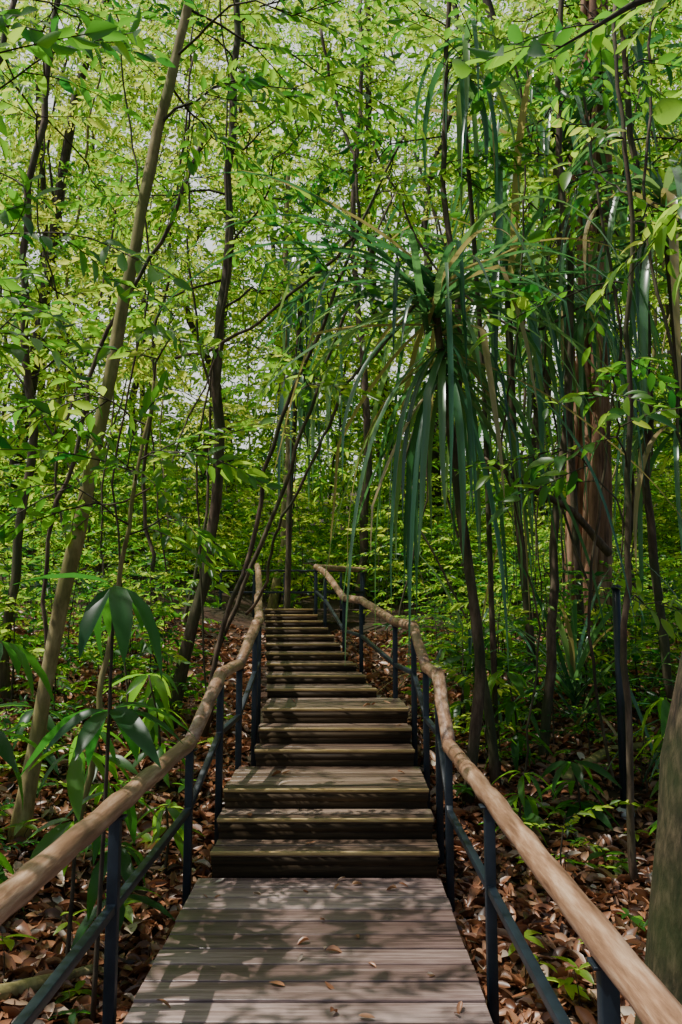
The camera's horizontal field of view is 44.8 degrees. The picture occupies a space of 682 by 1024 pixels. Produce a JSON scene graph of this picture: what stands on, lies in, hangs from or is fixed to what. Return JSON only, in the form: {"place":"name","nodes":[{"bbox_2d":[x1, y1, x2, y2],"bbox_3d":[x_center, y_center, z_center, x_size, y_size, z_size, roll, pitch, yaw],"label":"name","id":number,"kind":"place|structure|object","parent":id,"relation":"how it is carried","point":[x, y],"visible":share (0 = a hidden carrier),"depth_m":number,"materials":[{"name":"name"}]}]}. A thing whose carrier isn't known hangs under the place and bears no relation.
{"place":"outdoors","nodes":[
{"label":"outdoors","id":0,"kind":"place"},
{"bbox_2d":[0,465,680,1023],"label":"ground","id":1,"kind":"structure","parent":0,"point":[244,619],"depth_m":8.49,"materials":[{"name":"plant"}]},
{"bbox_2d":[0,852,24,913],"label":"broadleaf plant","id":2,"kind":"object","parent":1,"relation":"on","point":[4,863],"visible":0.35,"depth_m":5.04,"materials":[{"name":"green plant"}]},
{"bbox_2d":[0,640,55,808],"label":"broadleaf plant","id":3,"kind":"object","parent":1,"relation":"on","point":[19,655],"visible":0.98,"depth_m":4.41,"materials":[{"name":"green plant"}]},
{"bbox_2d":[0,702,74,774],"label":"broadleaf plant","id":4,"kind":"object","parent":1,"relation":"on","point":[25,717],"visible":0.27,"depth_m":6.97,"materials":[{"name":"green plant"}]},
{"bbox_2d":[0,964,92,1003],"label":"fallen log","id":5,"kind":"object","parent":1,"relation":"on","point":[35,984],"visible":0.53,"depth_m":4.16,"materials":[{"name":"brown wood"}]},
{"bbox_2d":[0,0,132,589],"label":"forest tree","id":6,"kind":"object","parent":1,"relation":"on","point":[31,127],"visible":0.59,"depth_m":18.01,"materials":[{"name":"green plant"}]},
{"bbox_2d":[0,13,136,374],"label":"forest tree","id":7,"kind":"object","parent":1,"relation":"on","point":[103,30],"visible":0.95,"depth_m":4.09,"materials":[{"name":"green plant"}]},
{"bbox_2d":[23,747,123,956],"bbox_3d":[-1.432,1.913,4.407,0.502,1.267,0.501,3,-7,-21],"label":"broadleaf plant","id":8,"kind":"object","parent":1,"relation":"on","point":[75,778],"visible":0.61,"depth_m":4.39,"materials":[{"name":"green plant"}]},
{"bbox_2d":[54,175,122,605],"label":"liana","id":9,"kind":"object","parent":1,"relation":"on","point":[67,418],"visible":0.35,"depth_m":12.71,"materials":[{"name":"brown plant"}]},
{"bbox_2d":[0,32,177,551],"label":"forest tree","id":10,"kind":"object","parent":1,"relation":"on","point":[42,219],"visible":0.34,"depth_m":22.51,"materials":[{"name":"green plant"}]},
{"bbox_2d":[0,0,192,465],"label":"slender tree","id":11,"kind":"object","parent":1,"relation":"on","point":[19,209],"visible":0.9,"depth_m":5.41,"materials":[{"name":"green plant"}]},
{"bbox_2d":[76,845,123,858],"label":"plant","id":12,"kind":"object","parent":1,"relation":"on","point":[89,854],"visible":0.16,"depth_m":5.80,"materials":[{"name":"green plant"}]},
{"bbox_2d":[0,0,200,701],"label":"slender tree","id":13,"kind":"object","parent":1,"relation":"on","point":[37,273],"visible":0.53,"depth_m":8.70,"materials":[{"name":"green plant"}]},
{"bbox_2d":[13,573,191,1023],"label":"broadleaf plant","id":14,"kind":"object","parent":1,"relation":"on","point":[115,606],"visible":1,"depth_m":4.11,"materials":[{"name":"green plant"}]},
{"bbox_2d":[69,730,137,804],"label":"broadleaf plant","id":15,"kind":"object","parent":1,"relation":"on","point":[121,763],"visible":0.41,"depth_m":6.53,"materials":[{"name":"green plant"}]},
{"bbox_2d":[60,792,174,948],"bbox_3d":[-1.248,2.100,4.697,0.683,1.006,0.607,-4,-8,29],"label":"broadleaf plant","id":16,"kind":"object","parent":1,"relation":"on","point":[127,870],"visible":0.33,"depth_m":4.59,"materials":[{"name":"green plant"}]},
{"bbox_2d":[40,133,205,647],"bbox_3d":[-1.925,-0.660,7.265,1.378,5.779,0.120,1,-7,-6],"label":"liana","id":17,"kind":"object","parent":1,"relation":"on","point":[84,412],"visible":0.55,"depth_m":7.21,"materials":[{"name":"brown plant"}]},
{"bbox_2d":[111,5,151,759],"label":"liana","id":18,"kind":"object","parent":1,"relation":"on","point":[113,473],"visible":0.55,"depth_m":8.04,"materials":[{"name":"brown plant"}]},
{"bbox_2d":[9,74,263,588],"bbox_3d":[-4.272,-4.656,17.645,4.575,13.262,6.400,-6,-9,42],"label":"forest tree","id":19,"kind":"object","parent":1,"relation":"on","point":[86,368],"visible":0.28,"depth_m":17.47,"materials":[{"name":"green plant"}]},
{"bbox_2d":[0,275,282,820],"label":"sapling","id":20,"kind":"object","parent":1,"relation":"on","point":[201,535],"visible":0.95,"depth_m":5.58,"materials":[{"name":"green plant"}]},
{"bbox_2d":[104,674,186,791],"bbox_3d":[-1.645,1.948,7.215,0.693,1.065,0.616,-4,-8,29],"label":"broadleaf plant","id":21,"kind":"object","parent":1,"relation":"on","point":[137,684],"visible":0.64,"depth_m":7.17,"materials":[{"name":"green plant"}]},
{"bbox_2d":[114,672,177,751],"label":"broadleaf plant","id":22,"kind":"object","parent":1,"relation":"on","point":[154,729],"visible":0.4,"depth_m":7.92,"materials":[{"name":"green plant"}]},
{"bbox_2d":[148,210,177,636],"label":"liana","id":23,"kind":"object","parent":1,"relation":"on","point":[154,470],"visible":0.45,"depth_m":12.99,"materials":[{"name":"brown plant"}]},
{"bbox_2d":[127,806,204,873],"bbox_3d":[-1.207,2.352,5.876,0.438,0.502,0.525,-5,-8,36],"label":"broadleaf plant","id":24,"kind":"object","parent":1,"relation":"on","point":[159,830],"visible":0.67,"depth_m":5.84,"materials":[{"name":"green plant"}]},
{"bbox_2d":[55,50,283,672],"bbox_3d":[-2.329,-1.997,10.822,3.108,8.549,4.188,0,-7,0],"label":"forest tree","id":25,"kind":"object","parent":1,"relation":"on","point":[153,351],"visible":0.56,"depth_m":10.94,"materials":[{"name":"green plant"}]},
{"bbox_2d":[61,0,277,557],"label":"forest tree","id":26,"kind":"object","parent":1,"relation":"on","point":[161,72],"visible":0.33,"depth_m":19.38,"materials":[{"name":"green plant"}]},
{"bbox_2d":[98,119,279,590],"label":"forest tree","id":27,"kind":"object","parent":1,"relation":"on","point":[162,406],"visible":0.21,"depth_m":19.60,"materials":[{"name":"green plant"}]},
{"bbox_2d":[42,0,361,627],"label":"forest tree","id":28,"kind":"object","parent":1,"relation":"on","point":[141,24],"visible":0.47,"depth_m":13.80,"materials":[{"name":"green plant"}]},
{"bbox_2d":[6,0,425,847],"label":"leaning tree","id":29,"kind":"object","parent":1,"relation":"on","point":[74,548],"visible":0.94,"depth_m":6.32,"materials":[{"name":"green plant"}]},
{"bbox_2d":[3,343,219,505],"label":"liana","id":30,"kind":"object","parent":29,"relation":"hanging from","point":[56,440],"visible":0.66,"depth_m":7.76,"materials":[{"name":"brown plant"}]},
{"bbox_2d":[152,13,324,565],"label":"forest tree","id":31,"kind":"object","parent":1,"relation":"on","point":[231,329],"visible":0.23,"depth_m":24.25,"materials":[{"name":"green plant"}]},
{"bbox_2d":[173,0,309,561],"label":"forest tree","id":32,"kind":"object","parent":1,"relation":"on","point":[241,53],"visible":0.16,"depth_m":24.60,"materials":[{"name":"green plant"}]},
{"bbox_2d":[56,0,430,728],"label":"slender tree","id":33,"kind":"object","parent":1,"relation":"on","point":[190,632],"visible":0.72,"depth_m":9.26,"materials":[{"name":"green plant"}]},
{"bbox_2d":[196,0,230,691],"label":"liana","id":34,"kind":"object","parent":33,"relation":"hanging from","point":[197,501],"visible":0.79,"depth_m":9.03,"materials":[{"name":"brown plant"}]},
{"bbox_2d":[167,153,402,608],"bbox_3d":[-1.384,-3.239,18.595,4.994,11.239,4.267,-6,-9,43],"label":"slender tree","id":35,"kind":"object","parent":1,"relation":"on","point":[273,597],"visible":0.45,"depth_m":18.52,"materials":[{"name":"green plant"}]},
{"bbox_2d":[217,570,361,622],"bbox_3d":[-0.975,1.687,16.114,2.901,1.128,0.070,0,-7,0],"label":"metal railing","id":36,"kind":"object","parent":1,"relation":"on","point":[220,592],"visible":0.52,"depth_m":16.12,"materials":[{"name":"metal"}]},
{"bbox_2d":[222,64,363,537],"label":"forest tree","id":37,"kind":"object","parent":1,"relation":"on","point":[263,240],"visible":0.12,"depth_m":26.38,"materials":[{"name":"green plant"}]},
{"bbox_2d":[218,101,390,602],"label":"forest tree","id":38,"kind":"object","parent":1,"relation":"on","point":[339,183],"visible":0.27,"depth_m":21.79,"materials":[{"name":"green plant"}]},
{"bbox_2d":[121,609,493,1023],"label":"boardwalk stairs","id":39,"kind":"structure","parent":1,"relation":"on","point":[343,755],"depth_m":5.08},
{"bbox_2d":[0,563,263,1023],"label":"handrail","id":40,"kind":"object","parent":39,"relation":"attached to","point":[23,885],"visible":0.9,"depth_m":3.65,"materials":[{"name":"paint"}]},
{"bbox_2d":[157,699,462,1017],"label":"fallen leaves","id":41,"kind":"object","parent":39,"relation":"on","point":[331,987],"visible":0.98,"depth_m":4.07,"materials":[{"name":"brown plant"}]},
{"bbox_2d":[313,564,681,1023],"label":"handrail","id":42,"kind":"object","parent":39,"relation":"attached to","point":[617,964],"visible":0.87,"depth_m":3.78,"materials":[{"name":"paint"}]},
{"bbox_2d":[266,246,352,608],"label":"screw pine","id":43,"kind":"object","parent":1,"relation":"on","point":[307,306],"visible":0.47,"depth_m":14.62,"materials":[{"name":"green plant"}]},
{"bbox_2d":[236,127,392,555],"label":"forest tree","id":44,"kind":"object","parent":1,"relation":"on","point":[334,236],"visible":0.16,"depth_m":23.24,"materials":[{"name":"green plant"}]},
{"bbox_2d":[205,193,469,664],"bbox_3d":[0.181,-1.178,10.964,3.942,6.320,2.730,0,-7,0],"label":"leaning sapling","id":45,"kind":"object","parent":1,"relation":"on","point":[439,247],"visible":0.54,"depth_m":10.79,"materials":[{"name":"green plant"}]},
{"bbox_2d":[201,133,479,736],"bbox_3d":[0.071,-0.916,8.137,2.813,6.117,2.897,0,-7,0],"label":"leaning sapling","id":46,"kind":"object","parent":1,"relation":"on","point":[373,203],"visible":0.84,"depth_m":8.01,"materials":[{"name":"green plant"}]},
{"bbox_2d":[0,0,681,608],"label":"distant forest","id":47,"kind":"object","parent":1,"relation":"on","point":[64,150],"visible":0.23,"depth_m":24.36,"materials":[{"name":"green plant"}]},
{"bbox_2d":[0,427,681,1023],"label":"undergrowth","id":48,"kind":"object","parent":1,"relation":"on","point":[446,545],"visible":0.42,"depth_m":11.64,"materials":[{"name":"green plant"}]},
{"bbox_2d":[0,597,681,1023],"bbox_3d":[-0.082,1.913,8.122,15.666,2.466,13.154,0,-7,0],"label":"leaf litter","id":49,"kind":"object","parent":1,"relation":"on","point":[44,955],"visible":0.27,"depth_m":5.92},
{"bbox_2d":[642,0,681,449],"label":"liana","id":50,"kind":"object","parent":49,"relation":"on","point":[650,256],"visible":0.74,"depth_m":7.17,"materials":[{"name":"brown plant"}]},
{"bbox_2d":[262,45,419,573],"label":"forest tree","id":51,"kind":"object","parent":1,"relation":"on","point":[344,371],"visible":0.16,"depth_m":25.38,"materials":[{"name":"green plant"}]},
{"bbox_2d":[275,0,437,609],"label":"forest tree","id":52,"kind":"object","parent":1,"relation":"on","point":[366,407],"visible":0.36,"depth_m":19.46,"materials":[{"name":"green plant"}]},
{"bbox_2d":[373,172,429,657],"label":"liana","id":53,"kind":"object","parent":1,"relation":"on","point":[405,587],"visible":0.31,"depth_m":12.34,"materials":[{"name":"brown plant"}]},
{"bbox_2d":[152,169,681,802],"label":"screw pine","id":54,"kind":"object","parent":1,"relation":"on","point":[450,345],"visible":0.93,"depth_m":7.02,"materials":[{"name":"green plant"}]},
{"bbox_2d":[245,296,428,614],"bbox_3d":[-0.160,-0.481,7.376,1.919,2.794,0.420,-4,-8,28],"label":"liana","id":55,"kind":"object","parent":54,"relation":"hanging from","point":[412,308],"visible":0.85,"depth_m":7.24,"materials":[{"name":"brown plant"}]},
{"bbox_2d":[484,457,612,556],"bbox_3d":[1.923,-0.049,7.561,1.277,0.894,0.163,2,-7,-15],"label":"broken branch","id":56,"kind":"object","parent":54,"relation":"attached to","point":[603,547],"visible":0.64,"depth_m":7.57,"materials":[{"name":"brown plant"}]},
{"bbox_2d":[279,0,572,785],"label":"slender tree","id":57,"kind":"object","parent":1,"relation":"on","point":[494,765],"visible":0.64,"depth_m":7.98,"materials":[{"name":"green plant"}]},
{"bbox_2d":[174,27,360,359],"bbox_3d":[-0.762,-3.231,8.372,2.088,3.222,0.154,-3,-7,22],"label":"liana","id":58,"kind":"object","parent":57,"relation":"attached to","point":[289,294],"visible":0.69,"depth_m":8.13,"materials":[{"name":"brown plant"}]},
{"bbox_2d":[401,164,470,628],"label":"liana","id":59,"kind":"object","parent":1,"relation":"on","point":[438,562],"visible":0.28,"depth_m":11.96,"materials":[{"name":"brown plant"}]},
{"bbox_2d":[379,0,517,508],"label":"forest tree","id":60,"kind":"object","parent":1,"relation":"on","point":[441,25],"visible":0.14,"depth_m":26.62,"materials":[{"name":"green plant"}]},
{"bbox_2d":[413,152,488,649],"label":"liana","id":61,"kind":"object","parent":1,"relation":"on","point":[442,239],"visible":0.18,"depth_m":11.96,"materials":[{"name":"brown plant"}]},
{"bbox_2d":[432,656,490,728],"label":"broadleaf plant","id":62,"kind":"object","parent":1,"relation":"on","point":[457,711],"visible":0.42,"depth_m":8.75,"materials":[{"name":"green plant"}]},
{"bbox_2d":[387,6,575,595],"bbox_3d":[3.785,-5.701,20.161,5.376,15.630,5.641,0,-7,0],"label":"forest tree","id":63,"kind":"object","parent":1,"relation":"on","point":[419,192],"visible":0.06,"depth_m":20.31,"materials":[{"name":"green plant"}]},
{"bbox_2d":[415,17,548,750],"bbox_3d":[1.406,-1.238,7.529,1.009,6.987,1.569,2,-7,-16],"label":"screw pine","id":64,"kind":"object","parent":1,"relation":"on","point":[467,87],"visible":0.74,"depth_m":8.04,"materials":[{"name":"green plant"}]},
{"bbox_2d":[378,518,599,738],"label":"screw pine","id":65,"kind":"object","parent":1,"relation":"on","point":[469,641],"visible":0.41,"depth_m":9.16,"materials":[{"name":"green plant"}]},
{"bbox_2d":[318,74,681,721],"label":"screw pine","id":66,"kind":"object","parent":1,"relation":"on","point":[502,223],"visible":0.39,"depth_m":8.77,"materials":[{"name":"green plant"}]},
{"bbox_2d":[483,622,524,706],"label":"broadleaf plant","id":67,"kind":"object","parent":1,"relation":"on","point":[486,631],"visible":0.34,"depth_m":9.05,"materials":[{"name":"green plant"}]},
{"bbox_2d":[485,670,552,772],"bbox_3d":[1.631,1.944,7.649,0.670,0.973,0.707,0,-7,0],"label":"broadleaf plant","id":68,"kind":"object","parent":1,"relation":"on","point":[518,681],"visible":0.84,"depth_m":7.54,"materials":[{"name":"green plant"}]},
{"bbox_2d":[401,0,637,608],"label":"forest tree","id":69,"kind":"object","parent":1,"relation":"on","point":[510,197],"visible":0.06,"depth_m":20.16,"materials":[{"name":"green plant"}]},
{"bbox_2d":[501,164,540,803],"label":"liana","id":70,"kind":"object","parent":1,"relation":"on","point":[521,537],"visible":0.7,"depth_m":6.96,"materials":[{"name":"brown plant"}]},
{"bbox_2d":[496,190,549,576],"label":"liana","id":71,"kind":"object","parent":1,"relation":"on","point":[502,424],"visible":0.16,"depth_m":12.76,"materials":[{"name":"brown plant"}]},
{"bbox_2d":[491,770,558,847],"bbox_3d":[1.420,2.303,6.409,0.503,0.575,0.490,-3,-8,26],"label":"broadleaf plant","id":72,"kind":"object","parent":1,"relation":"on","point":[530,815],"visible":0.69,"depth_m":6.37,"materials":[{"name":"green plant"}]},
{"bbox_2d":[375,0,681,691],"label":"tree","id":73,"kind":"object","parent":1,"relation":"on","point":[578,114],"visible":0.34,"depth_m":10.31,"materials":[{"name":"green plant"}]},
{"bbox_2d":[384,0,681,756],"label":"slender tree","id":74,"kind":"object","parent":1,"relation":"on","point":[551,655],"visible":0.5,"depth_m":8.38,"materials":[{"name":"green plant"}]},
{"bbox_2d":[359,110,621,331],"bbox_3d":[1.545,-3.156,8.725,2.754,2.727,0.289,-1,-7,8],"label":"liana","id":75,"kind":"object","parent":74,"relation":"hanging from","point":[436,268],"visible":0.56,"depth_m":8.77,"materials":[{"name":"brown plant"}]},
{"bbox_2d":[522,30,551,637],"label":"liana","id":76,"kind":"object","parent":1,"relation":"on","point":[532,405],"visible":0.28,"depth_m":9.32,"materials":[{"name":"brown plant"}]},
{"bbox_2d":[402,32,672,397],"bbox_3d":[4.826,-4.399,18.582,5.837,13.912,6.323,-6,-9,41],"label":"forest tree","id":77,"kind":"object","parent":1,"relation":"on","point":[489,233],"visible":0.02,"depth_m":18.54,"materials":[{"name":"green plant"}]},
{"bbox_2d":[468,139,622,617],"bbox_3d":[2.851,-1.492,11.416,2.156,7.948,0.095,0,-7,2],"label":"liana","id":78,"kind":"object","parent":1,"relation":"on","point":[554,446],"visible":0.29,"depth_m":11.26,"materials":[{"name":"brown plant"}]},
{"bbox_2d":[541,261,561,644],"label":"liana","id":79,"kind":"object","parent":1,"relation":"on","point":[561,423],"visible":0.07,"depth_m":13.03,"materials":[{"name":"brown plant"}]},
{"bbox_2d":[426,143,681,644],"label":"screw pine","id":80,"kind":"object","parent":1,"relation":"on","point":[667,191],"visible":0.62,"depth_m":8.28,"materials":[{"name":"green plant"}]},
{"bbox_2d":[433,537,681,774],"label":"screw pine","id":81,"kind":"object","parent":1,"relation":"on","point":[573,655],"visible":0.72,"depth_m":8.05,"materials":[{"name":"green plant"}]},
{"bbox_2d":[434,0,681,677],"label":"strangler fig tree","id":82,"kind":"object","parent":1,"relation":"on","point":[599,408],"visible":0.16,"depth_m":11.02,"materials":[{"name":"brown plant"}]},
{"bbox_2d":[519,84,602,697],"bbox_3d":[2.817,-1.668,10.215,1.188,7.928,0.122,0,-7,0],"label":"liana","id":83,"kind":"object","parent":1,"relation":"on","point":[561,534],"visible":0.27,"depth_m":10.00,"materials":[{"name":"brown plant"}]},
{"bbox_2d":[445,3,681,885],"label":"slender tree","id":84,"kind":"object","parent":1,"relation":"on","point":[523,303],"visible":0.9,"depth_m":6.22,"materials":[{"name":"green plant"}]},
{"bbox_2d":[514,66,614,676],"bbox_3d":[2.672,-1.617,9.603,1.245,8.217,0.110,0,-7,-3],"label":"liana","id":85,"kind":"object","parent":1,"relation":"on","point":[562,509],"visible":0.39,"depth_m":9.41,"materials":[{"name":"brown plant"}]},
{"bbox_2d":[448,0,681,1023],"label":"mossy tree","id":86,"kind":"object","parent":1,"relation":"on","point":[663,958],"visible":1,"depth_m":3.88,"materials":[{"name":"green plant"}]},
{"bbox_2d":[452,21,681,664],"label":"forest tree","id":87,"kind":"object","parent":1,"relation":"on","point":[594,234],"visible":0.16,"depth_m":11.22,"materials":[{"name":"green plant"}]},
{"bbox_2d":[456,0,681,703],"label":"slender tree","id":88,"kind":"object","parent":1,"relation":"on","point":[653,556],"visible":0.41,"depth_m":8.64,"materials":[{"name":"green plant"}]},
{"bbox_2d":[536,760,620,836],"bbox_3d":[1.904,2.328,6.672,0.683,0.633,0.609,0,-7,0],"label":"broadleaf plant","id":89,"kind":"object","parent":1,"relation":"on","point":[601,816],"visible":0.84,"depth_m":6.62,"materials":[{"name":"green plant"}]},
{"bbox_2d":[528,98,653,684],"bbox_3d":[3.153,-1.738,10.412,1.535,7.721,0.105,0,-7,-1],"label":"liana","id":90,"kind":"object","parent":1,"relation":"on","point":[617,235],"visible":0.17,"depth_m":10.34,"materials":[{"name":"brown plant"}]},
{"bbox_2d":[509,109,681,509],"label":"forest tree","id":91,"kind":"object","parent":1,"relation":"on","point":[675,131],"visible":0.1,"depth_m":14.87,"materials":[{"name":"green plant"}]},
{"bbox_2d":[577,58,622,790],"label":"liana","id":92,"kind":"object","parent":1,"relation":"on","point":[601,487],"visible":0.81,"depth_m":7.39,"materials":[{"name":"brown plant"}]},
{"bbox_2d":[558,740,662,781],"bbox_3d":[2.518,2.304,7.618,1.549,0.298,0.203,4,-8,-32],"label":"fallen log","id":93,"kind":"object","parent":1,"relation":"on","point":[596,757],"visible":0.36,"depth_m":7.51,"materials":[{"name":"brown wood"}]},
{"bbox_2d":[544,0,681,432],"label":"forest tree","id":94,"kind":"object","parent":1,"relation":"on","point":[659,279],"visible":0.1,"depth_m":16.43,"materials":[{"name":"green plant"}]},
{"bbox_2d":[549,39,681,574],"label":"forest tree","id":95,"kind":"object","parent":1,"relation":"on","point":[551,203],"visible":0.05,"depth_m":21.32,"materials":[{"name":"green plant"}]},
{"bbox_2d":[561,119,681,581],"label":"forest tree","id":96,"kind":"object","parent":1,"relation":"on","point":[652,312],"visible":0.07,"depth_m":18.80,"materials":[{"name":"green plant"}]},
{"bbox_2d":[611,584,634,819],"bbox_3d":[2.320,1.590,6.859,0.160,1.969,0.160,0,-7,0],"label":"metal pole","id":97,"kind":"object","parent":1,"relation":"on","point":[620,701],"visible":0.71,"depth_m":6.84,"materials":[{"name":"metal"}]},
{"bbox_2d":[615,179,650,580],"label":"liana","id":98,"kind":"object","parent":1,"relation":"on","point":[624,504],"visible":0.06,"depth_m":11.48,"materials":[{"name":"brown plant"}]},
{"bbox_2d":[604,554,681,789],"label":"plant","id":99,"kind":"object","parent":1,"relation":"on","point":[654,758],"visible":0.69,"depth_m":7.14,"materials":[{"name":"green plant"}]},
{"bbox_2d":[609,140,681,473],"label":"forest tree","id":100,"kind":"object","parent":1,"relation":"on","point":[660,286],"visible":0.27,"depth_m":10.75,"materials":[{"name":"green plant"}]},
{"bbox_2d":[610,0,681,476],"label":"forest tree","id":101,"kind":"object","parent":1,"relation":"on","point":[668,37],"visible":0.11,"depth_m":20.53,"materials":[{"name":"green plant"}]},
{"bbox_2d":[611,1,681,577],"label":"forest tree","id":102,"kind":"object","parent":1,"relation":"on","point":[664,51],"visible":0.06,"depth_m":23.84,"materials":[{"name":"green plant"}]},
{"bbox_2d":[634,697,671,797],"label":"broadleaf plant","id":103,"kind":"object","parent":1,"relation":"on","point":[664,704],"visible":0.43,"depth_m":6.54,"materials":[{"name":"green plant"}]},
{"bbox_2d":[651,727,662,765],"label":"broadleaf plant","id":104,"kind":"object","parent":1,"relation":"on","point":[661,743],"visible":0.05,"depth_m":7.49,"materials":[{"name":"green plant"}]},
{"bbox_2d":[0,0,681,481],"label":"sky","id":105,"kind":"structure","parent":0,"point":[209,243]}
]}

